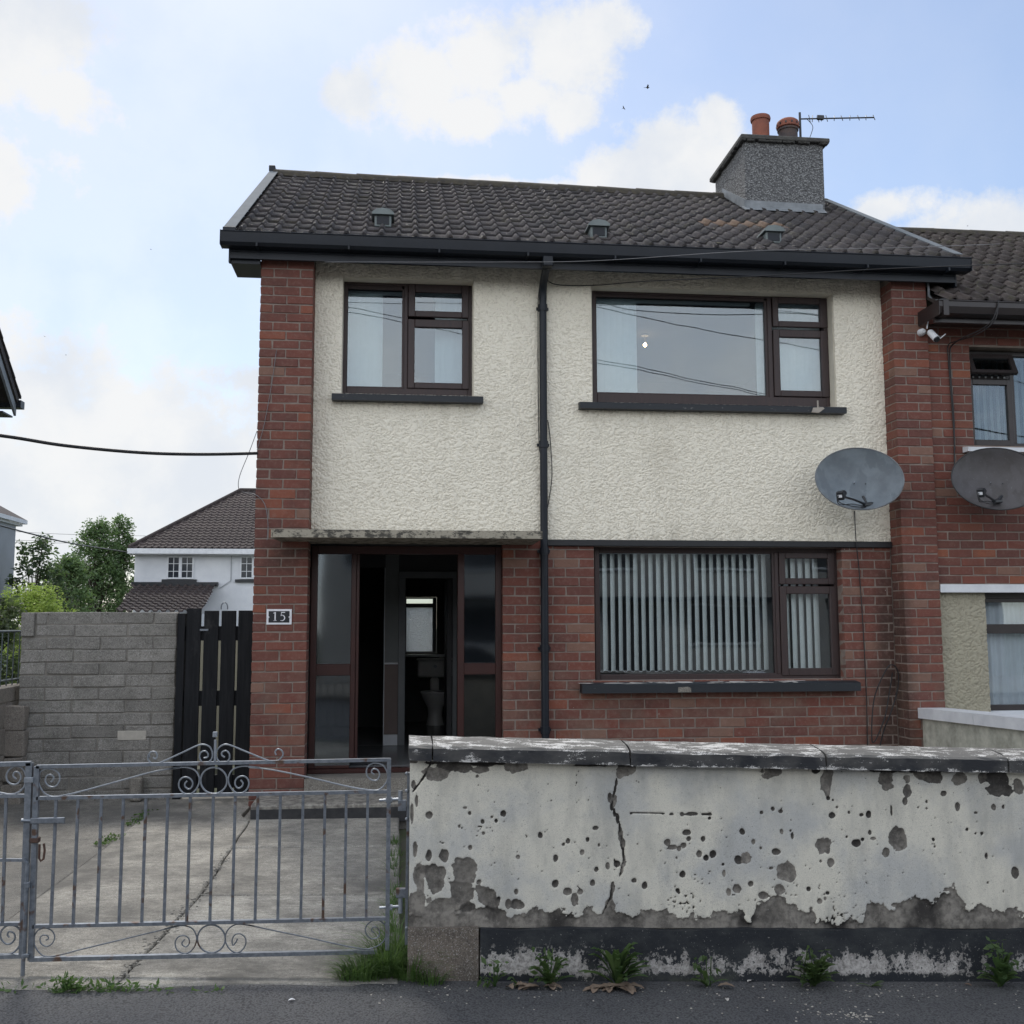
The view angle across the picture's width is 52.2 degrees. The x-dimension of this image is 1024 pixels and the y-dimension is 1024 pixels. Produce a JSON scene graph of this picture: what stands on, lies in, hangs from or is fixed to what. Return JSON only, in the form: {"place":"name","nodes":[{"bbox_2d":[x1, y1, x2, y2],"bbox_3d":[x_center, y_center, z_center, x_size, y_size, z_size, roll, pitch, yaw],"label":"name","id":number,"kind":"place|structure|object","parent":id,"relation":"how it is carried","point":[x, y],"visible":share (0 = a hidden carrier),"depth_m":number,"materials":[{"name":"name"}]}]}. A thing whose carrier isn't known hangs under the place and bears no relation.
{"place":"outdoors","nodes":[
{"label":"outdoors","id":0,"kind":"place"},
{"bbox_2d":[0,506,27,666],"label":"house","id":1,"kind":"structure","parent":0,"point":[8,518],"depth_m":36.54,"materials":[{"name":"grey paint"}]},
{"bbox_2d":[0,790,408,990],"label":"driveway","id":2,"kind":"structure","parent":0,"point":[281,970],"depth_m":5.84,"materials":[{"name":"concrete"}]},
{"bbox_2d":[0,683,29,804],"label":"boundary wall","id":3,"kind":"structure","parent":2,"relation":"on","point":[14,733],"depth_m":8.76,"materials":[{"name":"grey concrete"}]},
{"bbox_2d":[0,630,20,686],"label":"steel railing","id":4,"kind":"object","parent":3,"relation":"on","point":[2,632],"visible":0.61,"depth_m":9.07,"materials":[{"name":"grey metal"}]},
{"bbox_2d":[0,761,33,975],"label":"metal gate","id":5,"kind":"structure","parent":2,"relation":"on","point":[22,923],"depth_m":4.45,"materials":[{"name":"metal"}]},
{"bbox_2d":[18,612,178,801],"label":"concrete block wall","id":6,"kind":"structure","parent":2,"relation":"on","point":[97,687],"depth_m":8.98,"materials":[{"name":"concrete"}]},
{"bbox_2d":[93,809,158,845],"bbox_3d":[-2.817,2.301,7.665,0.156,0.062,1.375,1,-6,-6],"label":"moss strip","id":7,"kind":"object","parent":2,"relation":"on","point":[107,838],"visible":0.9,"depth_m":7.30,"materials":[{"name":"green plant"}]},
{"bbox_2d":[129,776,143,801],"bbox_3d":[-3.184,2.345,8.854,0.108,0.210,0.113,1,-6,-6],"label":"loose block","id":8,"kind":"object","parent":2,"relation":"on","point":[136,785],"depth_m":8.80,"materials":[{"name":"concrete"}]},
{"bbox_2d":[172,613,186,798],"bbox_3d":[-2.865,1.684,9.001,0.065,1.610,0.090,1,-6,-6],"label":"gate post","id":9,"kind":"object","parent":2,"relation":"on","point":[180,685],"visible":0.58,"depth_m":8.97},
{"bbox_2d":[181,602,252,792],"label":"timber gate","id":10,"kind":"structure","parent":9,"relation":"attached to","point":[227,697],"depth_m":9.01,"materials":[{"name":"wood"}]},
{"bbox_2d":[360,835,408,946],"bbox_3d":[-0.688,2.115,6.004,0.347,0.128,2.566,1,-6,-6],"label":"grass strip","id":11,"kind":"object","parent":2,"relation":"on","point":[394,901],"depth_m":5.87,"materials":[{"name":"green plant"}]},
{"bbox_2d":[310,909,460,985],"bbox_3d":[-0.520,1.911,4.656,0.780,0.262,0.708,1,-6,-6],"label":"grass tuft","id":12,"kind":"object","parent":2,"relation":"on","point":[391,961],"visible":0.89,"depth_m":4.51,"materials":[{"name":"green plant"}]},
{"bbox_2d":[220,113,971,821],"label":"house","id":13,"kind":"structure","parent":2,"relation":"on","point":[410,477],"depth_m":9.41,"materials":[{"name":"paint"}]},
{"bbox_2d":[0,434,257,455],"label":"overhead cable","id":14,"kind":"object","parent":13,"relation":"attached to","point":[122,450],"visible":0.89,"depth_m":8.08,"materials":[{"name":"black rubber"}]},
{"bbox_2d":[238,431,267,538],"bbox_3d":[-2.201,-0.227,8.803,0.266,0.927,0.149,-2,-7,20],"label":"cable","id":15,"kind":"object","parent":13,"relation":"attached to","point":[252,493],"visible":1,"depth_m":8.80,"materials":[{"name":"grey rubber"}]},
{"bbox_2d":[257,350,276,448],"bbox_3d":[-2.091,-0.958,8.903,0.148,0.872,0.006,1,-6,-6],"label":"cable","id":16,"kind":"object","parent":13,"relation":"attached to","point":[268,401],"visible":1,"depth_m":8.91,"materials":[{"name":"black rubber"}]},
{"bbox_2d":[266,609,291,624],"bbox_3d":[-1.946,0.876,8.720,0.207,0.128,0.015,1,-6,-6],"label":"house number plate","id":17,"kind":"object","parent":13,"relation":"attached to","point":[278,616],"visible":1,"depth_m":8.72,"materials":[{"name":"black metal"}]},
{"bbox_2d":[347,291,461,386],"bbox_3d":[-0.973,-1.548,9.573,1.117,0.950,0.040,1,-6,-6],"label":"vertical blind","id":18,"kind":"object","parent":13,"relation":"attached to","point":[365,337],"visible":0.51,"depth_m":9.54,"materials":[{"name":"white fabric"}]},
{"bbox_2d":[332,282,482,404],"bbox_3d":[-0.929,-1.532,9.369,1.326,1.155,0.290,1,-6,-6],"label":"window","id":19,"kind":"structure","parent":13,"relation":"in","point":[417,392],"depth_m":9.44,"materials":[{"name":"brown wood"}]},
{"bbox_2d":[405,597,436,652],"bbox_3d":[-1.178,1.463,13.508,0.400,0.715,0.050,1,-6,-6],"label":"rear window","id":20,"kind":"structure","parent":13,"relation":"in","point":[421,618],"depth_m":13.50,"materials":[{"name":"white glass"}]},
{"bbox_2d":[416,658,443,725],"bbox_3d":[-0.953,2.228,12.979,0.470,0.806,0.720,1,-6,-6],"label":"toilet","id":21,"kind":"object","parent":13,"relation":"on","point":[433,696],"visible":0.82,"depth_m":12.95,"materials":[{"name":"white ceramic"}]},
{"bbox_2d":[444,580,451,735],"bbox_3d":[-0.682,1.579,11.141,0.053,1.690,0.590,1,-6,-6],"label":"inner door","id":22,"kind":"structure","parent":13,"relation":"in","point":[448,583],"depth_m":10.89,"materials":[{"name":"brown wood"}]},
{"bbox_2d":[434,297,466,382],"bbox_3d":[-0.555,-1.540,9.658,0.332,0.950,0.040,1,-6,-6],"label":"vertical blind","id":23,"kind":"object","parent":13,"relation":"attached to","point":[448,355],"visible":0.52,"depth_m":9.64,"materials":[{"name":"white fabric"}]},
{"bbox_2d":[538,285,551,504],"bbox_3d":[0.277,-1.013,9.354,0.073,2.175,0.168,-6,-8,42],"label":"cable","id":24,"kind":"object","parent":13,"relation":"attached to","point":[547,420],"visible":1,"depth_m":9.34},
{"bbox_2d":[642,334,647,346],"bbox_3d":[1.462,-1.883,11.479,0.080,0.137,0.080,1,-6,-6],"label":"ceiling lamp","id":25,"kind":"object","parent":13,"relation":"hanging from","point":[644,344],"visible":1,"depth_m":11.47,"materials":[{"name":"beige"}]},
{"bbox_2d":[596,298,749,392],"bbox_3d":[1.481,-1.525,9.837,1.580,0.950,0.040,1,-6,-6],"label":"vertical blind","id":26,"kind":"object","parent":13,"relation":"attached to","point":[616,347],"visible":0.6,"depth_m":9.79,"materials":[{"name":"white fabric"}]},
{"bbox_2d":[599,553,768,671],"bbox_3d":[1.567,0.908,9.582,1.660,1.104,0.063,1,-6,-6],"label":"vertical blind","id":27,"kind":"object","parent":13,"relation":"attached to","point":[674,618],"visible":0.94,"depth_m":9.57,"materials":[{"name":"white fabric"}]},
{"bbox_2d":[578,291,846,414],"bbox_3d":[1.825,-1.489,9.663,2.483,1.179,0.290,1,-6,-6],"label":"window","id":28,"kind":"structure","parent":13,"relation":"in","point":[776,400],"depth_m":9.76,"materials":[{"name":"brown wood"}]},
{"bbox_2d":[580,547,860,693],"bbox_3d":[1.841,0.958,9.388,2.515,1.291,0.310,1,-6,-6],"label":"window","id":29,"kind":"structure","parent":13,"relation":"in","point":[781,668],"depth_m":9.49,"materials":[{"name":"brown wood"}]},
{"bbox_2d":[552,244,995,261],"bbox_3d":[1.288,-2.210,9.010,5.770,0.164,0.185,0,-6,0],"label":"cable","id":30,"kind":"object","parent":13,"relation":"attached to","point":[772,250],"visible":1,"depth_m":9.08,"materials":[{"name":"black rubber"}]},
{"bbox_2d":[548,263,1023,285],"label":"cable","id":31,"kind":"object","parent":13,"relation":"attached to","point":[787,274],"visible":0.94,"depth_m":9.29,"materials":[{"name":"black rubber"}]},
{"bbox_2d":[755,303,820,395],"bbox_3d":[2.651,-1.514,9.963,0.666,0.950,0.040,1,-6,-6],"label":"vertical blind","id":32,"kind":"object","parent":13,"relation":"attached to","point":[799,364],"visible":0.54,"depth_m":9.96,"materials":[{"name":"white fabric"}]},
{"bbox_2d":[779,559,820,667],"bbox_3d":[2.690,0.919,9.703,0.500,1.104,0.052,1,-6,-6],"label":"vertical blind","id":33,"kind":"object","parent":13,"relation":"attached to","point":[809,620],"visible":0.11,"depth_m":9.69,"materials":[{"name":"white fabric"}]},
{"bbox_2d":[799,112,874,136],"bbox_3d":[3.854,-4.447,12.350,0.940,0.610,0.079,1,-6,-6],"label":"tv aerial","id":34,"kind":"object","parent":13,"relation":"attached to","point":[820,117],"visible":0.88,"depth_m":12.33,"materials":[{"name":"black paint"}]},
{"bbox_2d":[815,447,904,509],"bbox_3d":[2.941,-0.288,9.227,0.780,0.574,0.652,3,-7,-27],"label":"satellite dish","id":35,"kind":"object","parent":13,"relation":"attached to","point":[857,478],"visible":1,"depth_m":9.23,"materials":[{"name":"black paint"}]},
{"bbox_2d":[854,511,867,745],"bbox_3d":[3.157,1.060,9.460,0.071,2.155,0.035,4,-8,-35],"label":"cable","id":36,"kind":"object","parent":13,"relation":"attached to","point":[863,629],"visible":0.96,"depth_m":9.46,"materials":[{"name":"black rubber"}]},
{"bbox_2d":[871,664,898,745],"bbox_3d":[3.343,1.748,9.356,0.275,0.762,0.048,0,-6,-2],"label":"cable","id":37,"kind":"object","parent":13,"relation":"attached to","point":[887,705],"visible":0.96,"depth_m":9.36,"materials":[{"name":"black rubber"}]},
{"bbox_2d":[917,321,945,341],"bbox_3d":[3.817,-1.632,9.529,0.133,0.218,0.233,4,-7,-32],"label":"security camera","id":38,"kind":"object","parent":13,"relation":"attached to","point":[933,335],"visible":1,"depth_m":9.47,"materials":[{"name":"white paint"}]},
{"bbox_2d":[918,708,1023,748],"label":"dividing wall","id":39,"kind":"structure","parent":2,"relation":"on","point":[953,728],"depth_m":8.44,"materials":[{"name":"white paint"}]},
{"bbox_2d":[10,629,436,790],"bbox_3d":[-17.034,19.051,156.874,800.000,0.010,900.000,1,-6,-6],"label":"ground","id":40,"kind":"structure","parent":0,"point":[198,769],"depth_m":14.19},
{"bbox_2d":[0,329,24,417],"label":"house","id":41,"kind":"structure","parent":40,"relation":"on","point":[10,395],"depth_m":13.60,"materials":[{"name":"tile"}]},
{"bbox_2d":[0,593,27,684],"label":"shrub","id":42,"kind":"object","parent":40,"relation":"on","point":[8,616],"visible":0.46,"depth_m":10.30,"materials":[{"name":"green plant"}]},
{"bbox_2d":[4,532,67,626],"bbox_3d":[-16.419,3.237,35.805,2.153,5.195,1.616,7,-9,-49],"label":"tree","id":43,"kind":"object","parent":40,"relation":"on","point":[42,543],"visible":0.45,"depth_m":35.89,"materials":[{"name":"green plant"}]},
{"bbox_2d":[0,579,76,682],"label":"shrub","id":44,"kind":"object","parent":40,"relation":"on","point":[30,599],"visible":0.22,"depth_m":21.72,"materials":[{"name":"green plant"}]},
{"bbox_2d":[35,565,78,611],"bbox_3d":[-15.226,3.737,34.742,1.941,3.960,1.313,1,-6,-6],"label":"tree","id":45,"kind":"object","parent":40,"relation":"on","point":[57,573],"visible":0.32,"depth_m":34.94,"materials":[{"name":"green plant"}]},
{"bbox_2d":[33,551,102,611],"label":"tree","id":46,"kind":"object","parent":40,"relation":"on","point":[69,563],"visible":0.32,"depth_m":42.99,"materials":[{"name":"green plant"}]},
{"bbox_2d":[10,606,159,656],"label":"hedge","id":47,"kind":"object","parent":40,"relation":"on","point":[92,610],"visible":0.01,"depth_m":44.13,"materials":[{"name":"green plant"}]},
{"bbox_2d":[68,515,132,611],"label":"tree","id":48,"kind":"object","parent":40,"relation":"on","point":[101,584],"visible":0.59,"depth_m":50.81,"materials":[{"name":"green plant"}]},
{"bbox_2d":[101,513,136,611],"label":"tree","id":49,"kind":"object","parent":40,"relation":"on","point":[125,536],"visible":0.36,"depth_m":52.14,"materials":[{"name":"green plant"}]},
{"bbox_2d":[116,488,255,625],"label":"house","id":50,"kind":"structure","parent":40,"relation":"on","point":[202,558],"depth_m":48.63,"materials":[{"name":"white paint"}]},
{"bbox_2d":[0,525,126,551],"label":"overhead cable","id":51,"kind":"object","parent":50,"relation":"attached to","point":[56,539],"visible":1,"depth_m":28.38,"materials":[{"name":"black rubber"}]},
{"bbox_2d":[162,556,196,581],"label":"window","id":52,"kind":"structure","parent":50,"relation":"in","point":[179,568],"depth_m":48.51,"materials":[{"name":"white paint"}]},
{"bbox_2d":[235,556,254,581],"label":"window","id":53,"kind":"structure","parent":50,"relation":"in","point":[247,567],"depth_m":48.84,"materials":[{"name":"white paint"}]},
{"bbox_2d":[197,641,252,765],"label":"yard wall","id":54,"kind":"structure","parent":40,"relation":"on","point":[200,689],"depth_m":14.39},
{"bbox_2d":[407,735,1023,981],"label":"front garden wall","id":55,"kind":"structure","parent":40,"relation":"on","point":[752,862],"depth_m":4.71,"materials":[{"name":"paint"}]},
{"bbox_2d":[396,772,409,944],"bbox_3d":[-0.484,1.527,4.623,0.057,0.743,0.048,1,-6,-6],"label":"gate post","id":56,"kind":"object","parent":55,"relation":"attached to","point":[401,892],"visible":0.98,"depth_m":4.61,"materials":[{"name":"metal"}]},
{"bbox_2d":[21,732,402,961],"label":"metal gate","id":57,"kind":"structure","parent":56,"relation":"attached to","point":[35,820],"depth_m":4.53,"materials":[{"name":"metal"}]},
{"bbox_2d":[898,227,1023,714],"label":"house","id":58,"kind":"structure","parent":40,"relation":"on","point":[980,557],"depth_m":9.55,"materials":[{"name":"red brick"}]},
{"bbox_2d":[947,300,998,449],"bbox_3d":[4.159,-1.229,9.405,0.081,1.281,0.520,4,-7,-33],"label":"cable","id":59,"kind":"object","parent":58,"relation":"attached to","point":[949,367],"visible":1,"depth_m":9.58,"materials":[{"name":"black rubber"}]},
{"bbox_2d":[949,304,997,463],"bbox_3d":[4.147,-1.072,9.380,0.120,1.536,0.513,4,-7,-32],"label":"cable","id":60,"kind":"object","parent":58,"relation":"attached to","point":[950,370],"visible":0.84,"depth_m":9.59,"materials":[{"name":"black rubber"}]},
{"bbox_2d":[951,447,1023,509],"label":"satellite dish","id":61,"kind":"object","parent":58,"relation":"attached to","point":[992,478],"visible":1,"depth_m":9.29,"materials":[{"name":"black paint"}]},
{"bbox_2d":[963,351,1023,453],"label":"window","id":62,"kind":"structure","parent":58,"relation":"in","point":[989,366],"depth_m":9.78,"materials":[{"name":"brown glass"}]},
{"bbox_2d":[970,358,1023,442],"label":"vertical blind","id":63,"kind":"object","parent":58,"relation":"attached to","point":[998,407],"visible":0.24,"depth_m":9.95,"materials":[{"name":"white fabric"}]},
{"bbox_2d":[985,603,1023,703],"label":"net curtain","id":64,"kind":"object","parent":58,"relation":"hanging from","point":[1006,665],"visible":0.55,"depth_m":9.68,"materials":[{"name":"white fabric"}]},
{"bbox_2d":[985,593,1023,714],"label":"window","id":65,"kind":"structure","parent":58,"relation":"in","point":[1018,709],"depth_m":9.59,"materials":[{"name":"glass"}]},
{"bbox_2d":[0,977,1023,1023],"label":"footpath","id":66,"kind":"structure","parent":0,"point":[570,1002],"depth_m":4.28,"materials":[{"name":"concrete"}]},
{"bbox_2d":[0,971,224,994],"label":"weed fringe","id":67,"kind":"object","parent":66,"relation":"on","point":[68,984],"visible":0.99,"depth_m":4.25,"materials":[{"name":"green plant"}]},
{"bbox_2d":[477,956,515,987],"bbox_3d":[-0.062,1.971,4.471,0.177,0.133,0.068,2,-6,-17],"label":"weed","id":68,"kind":"object","parent":66,"relation":"on","point":[497,970],"visible":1,"depth_m":4.47,"materials":[{"name":"green plant"}]},
{"bbox_2d":[506,977,523,988],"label":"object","id":69,"kind":"object","parent":66,"relation":"on","point":[518,983],"visible":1,"depth_m":4.46,"materials":[{"name":"beige plant"}]},
{"bbox_2d":[518,947,573,989],"bbox_3d":[0.149,1.956,4.479,0.254,0.170,0.106,1,-6,-6],"label":"weed","id":70,"kind":"object","parent":66,"relation":"on","point":[549,979],"visible":1,"depth_m":4.48,"materials":[{"name":"green plant"}]},
{"bbox_2d":[578,942,650,993],"bbox_3d":[0.452,1.962,4.484,0.318,0.180,0.162,1,-6,-6],"label":"weed","id":71,"kind":"object","parent":66,"relation":"on","point":[618,963],"visible":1,"depth_m":4.50,"materials":[{"name":"green plant"}]},
{"bbox_2d":[370,984,1019,1022],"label":"paint flakes","id":72,"kind":"object","parent":66,"relation":"on","point":[857,1016],"visible":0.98,"depth_m":4.36,"materials":[{"name":"white paint"}]},
{"bbox_2d":[690,955,734,986],"bbox_3d":[0.873,2.006,4.559,0.188,0.137,0.083,1,-6,-6],"label":"weed","id":73,"kind":"object","parent":66,"relation":"on","point":[705,981],"visible":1,"depth_m":4.56,"materials":[{"name":"green plant"}]},
{"bbox_2d":[787,945,839,986],"bbox_3d":[1.337,2.004,4.604,0.247,0.186,0.126,1,-6,-6],"label":"weed","id":74,"kind":"object","parent":66,"relation":"on","point":[814,974],"visible":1,"depth_m":4.60,"materials":[{"name":"green plant"}]},
{"bbox_2d":[855,981,883,986],"bbox_3d":[1.593,2.095,4.629,0.124,0.029,0.054,1,-6,-6],"label":"weed","id":75,"kind":"object","parent":66,"relation":"on","point":[877,983],"visible":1,"depth_m":4.64,"materials":[{"name":"green plant"}]},
{"bbox_2d":[976,936,1019,986],"bbox_3d":[2.189,2.026,4.687,0.214,0.221,0.128,1,-6,-6],"label":"weed","id":76,"kind":"object","parent":66,"relation":"on","point":[1002,976],"visible":1,"depth_m":4.70,"materials":[{"name":"green plant"}]},
{"bbox_2d":[0,0,1023,628],"label":"sky","id":77,"kind":"structure","parent":0,"point":[129,129],"materials":[{"name":"blue"}]}
]}

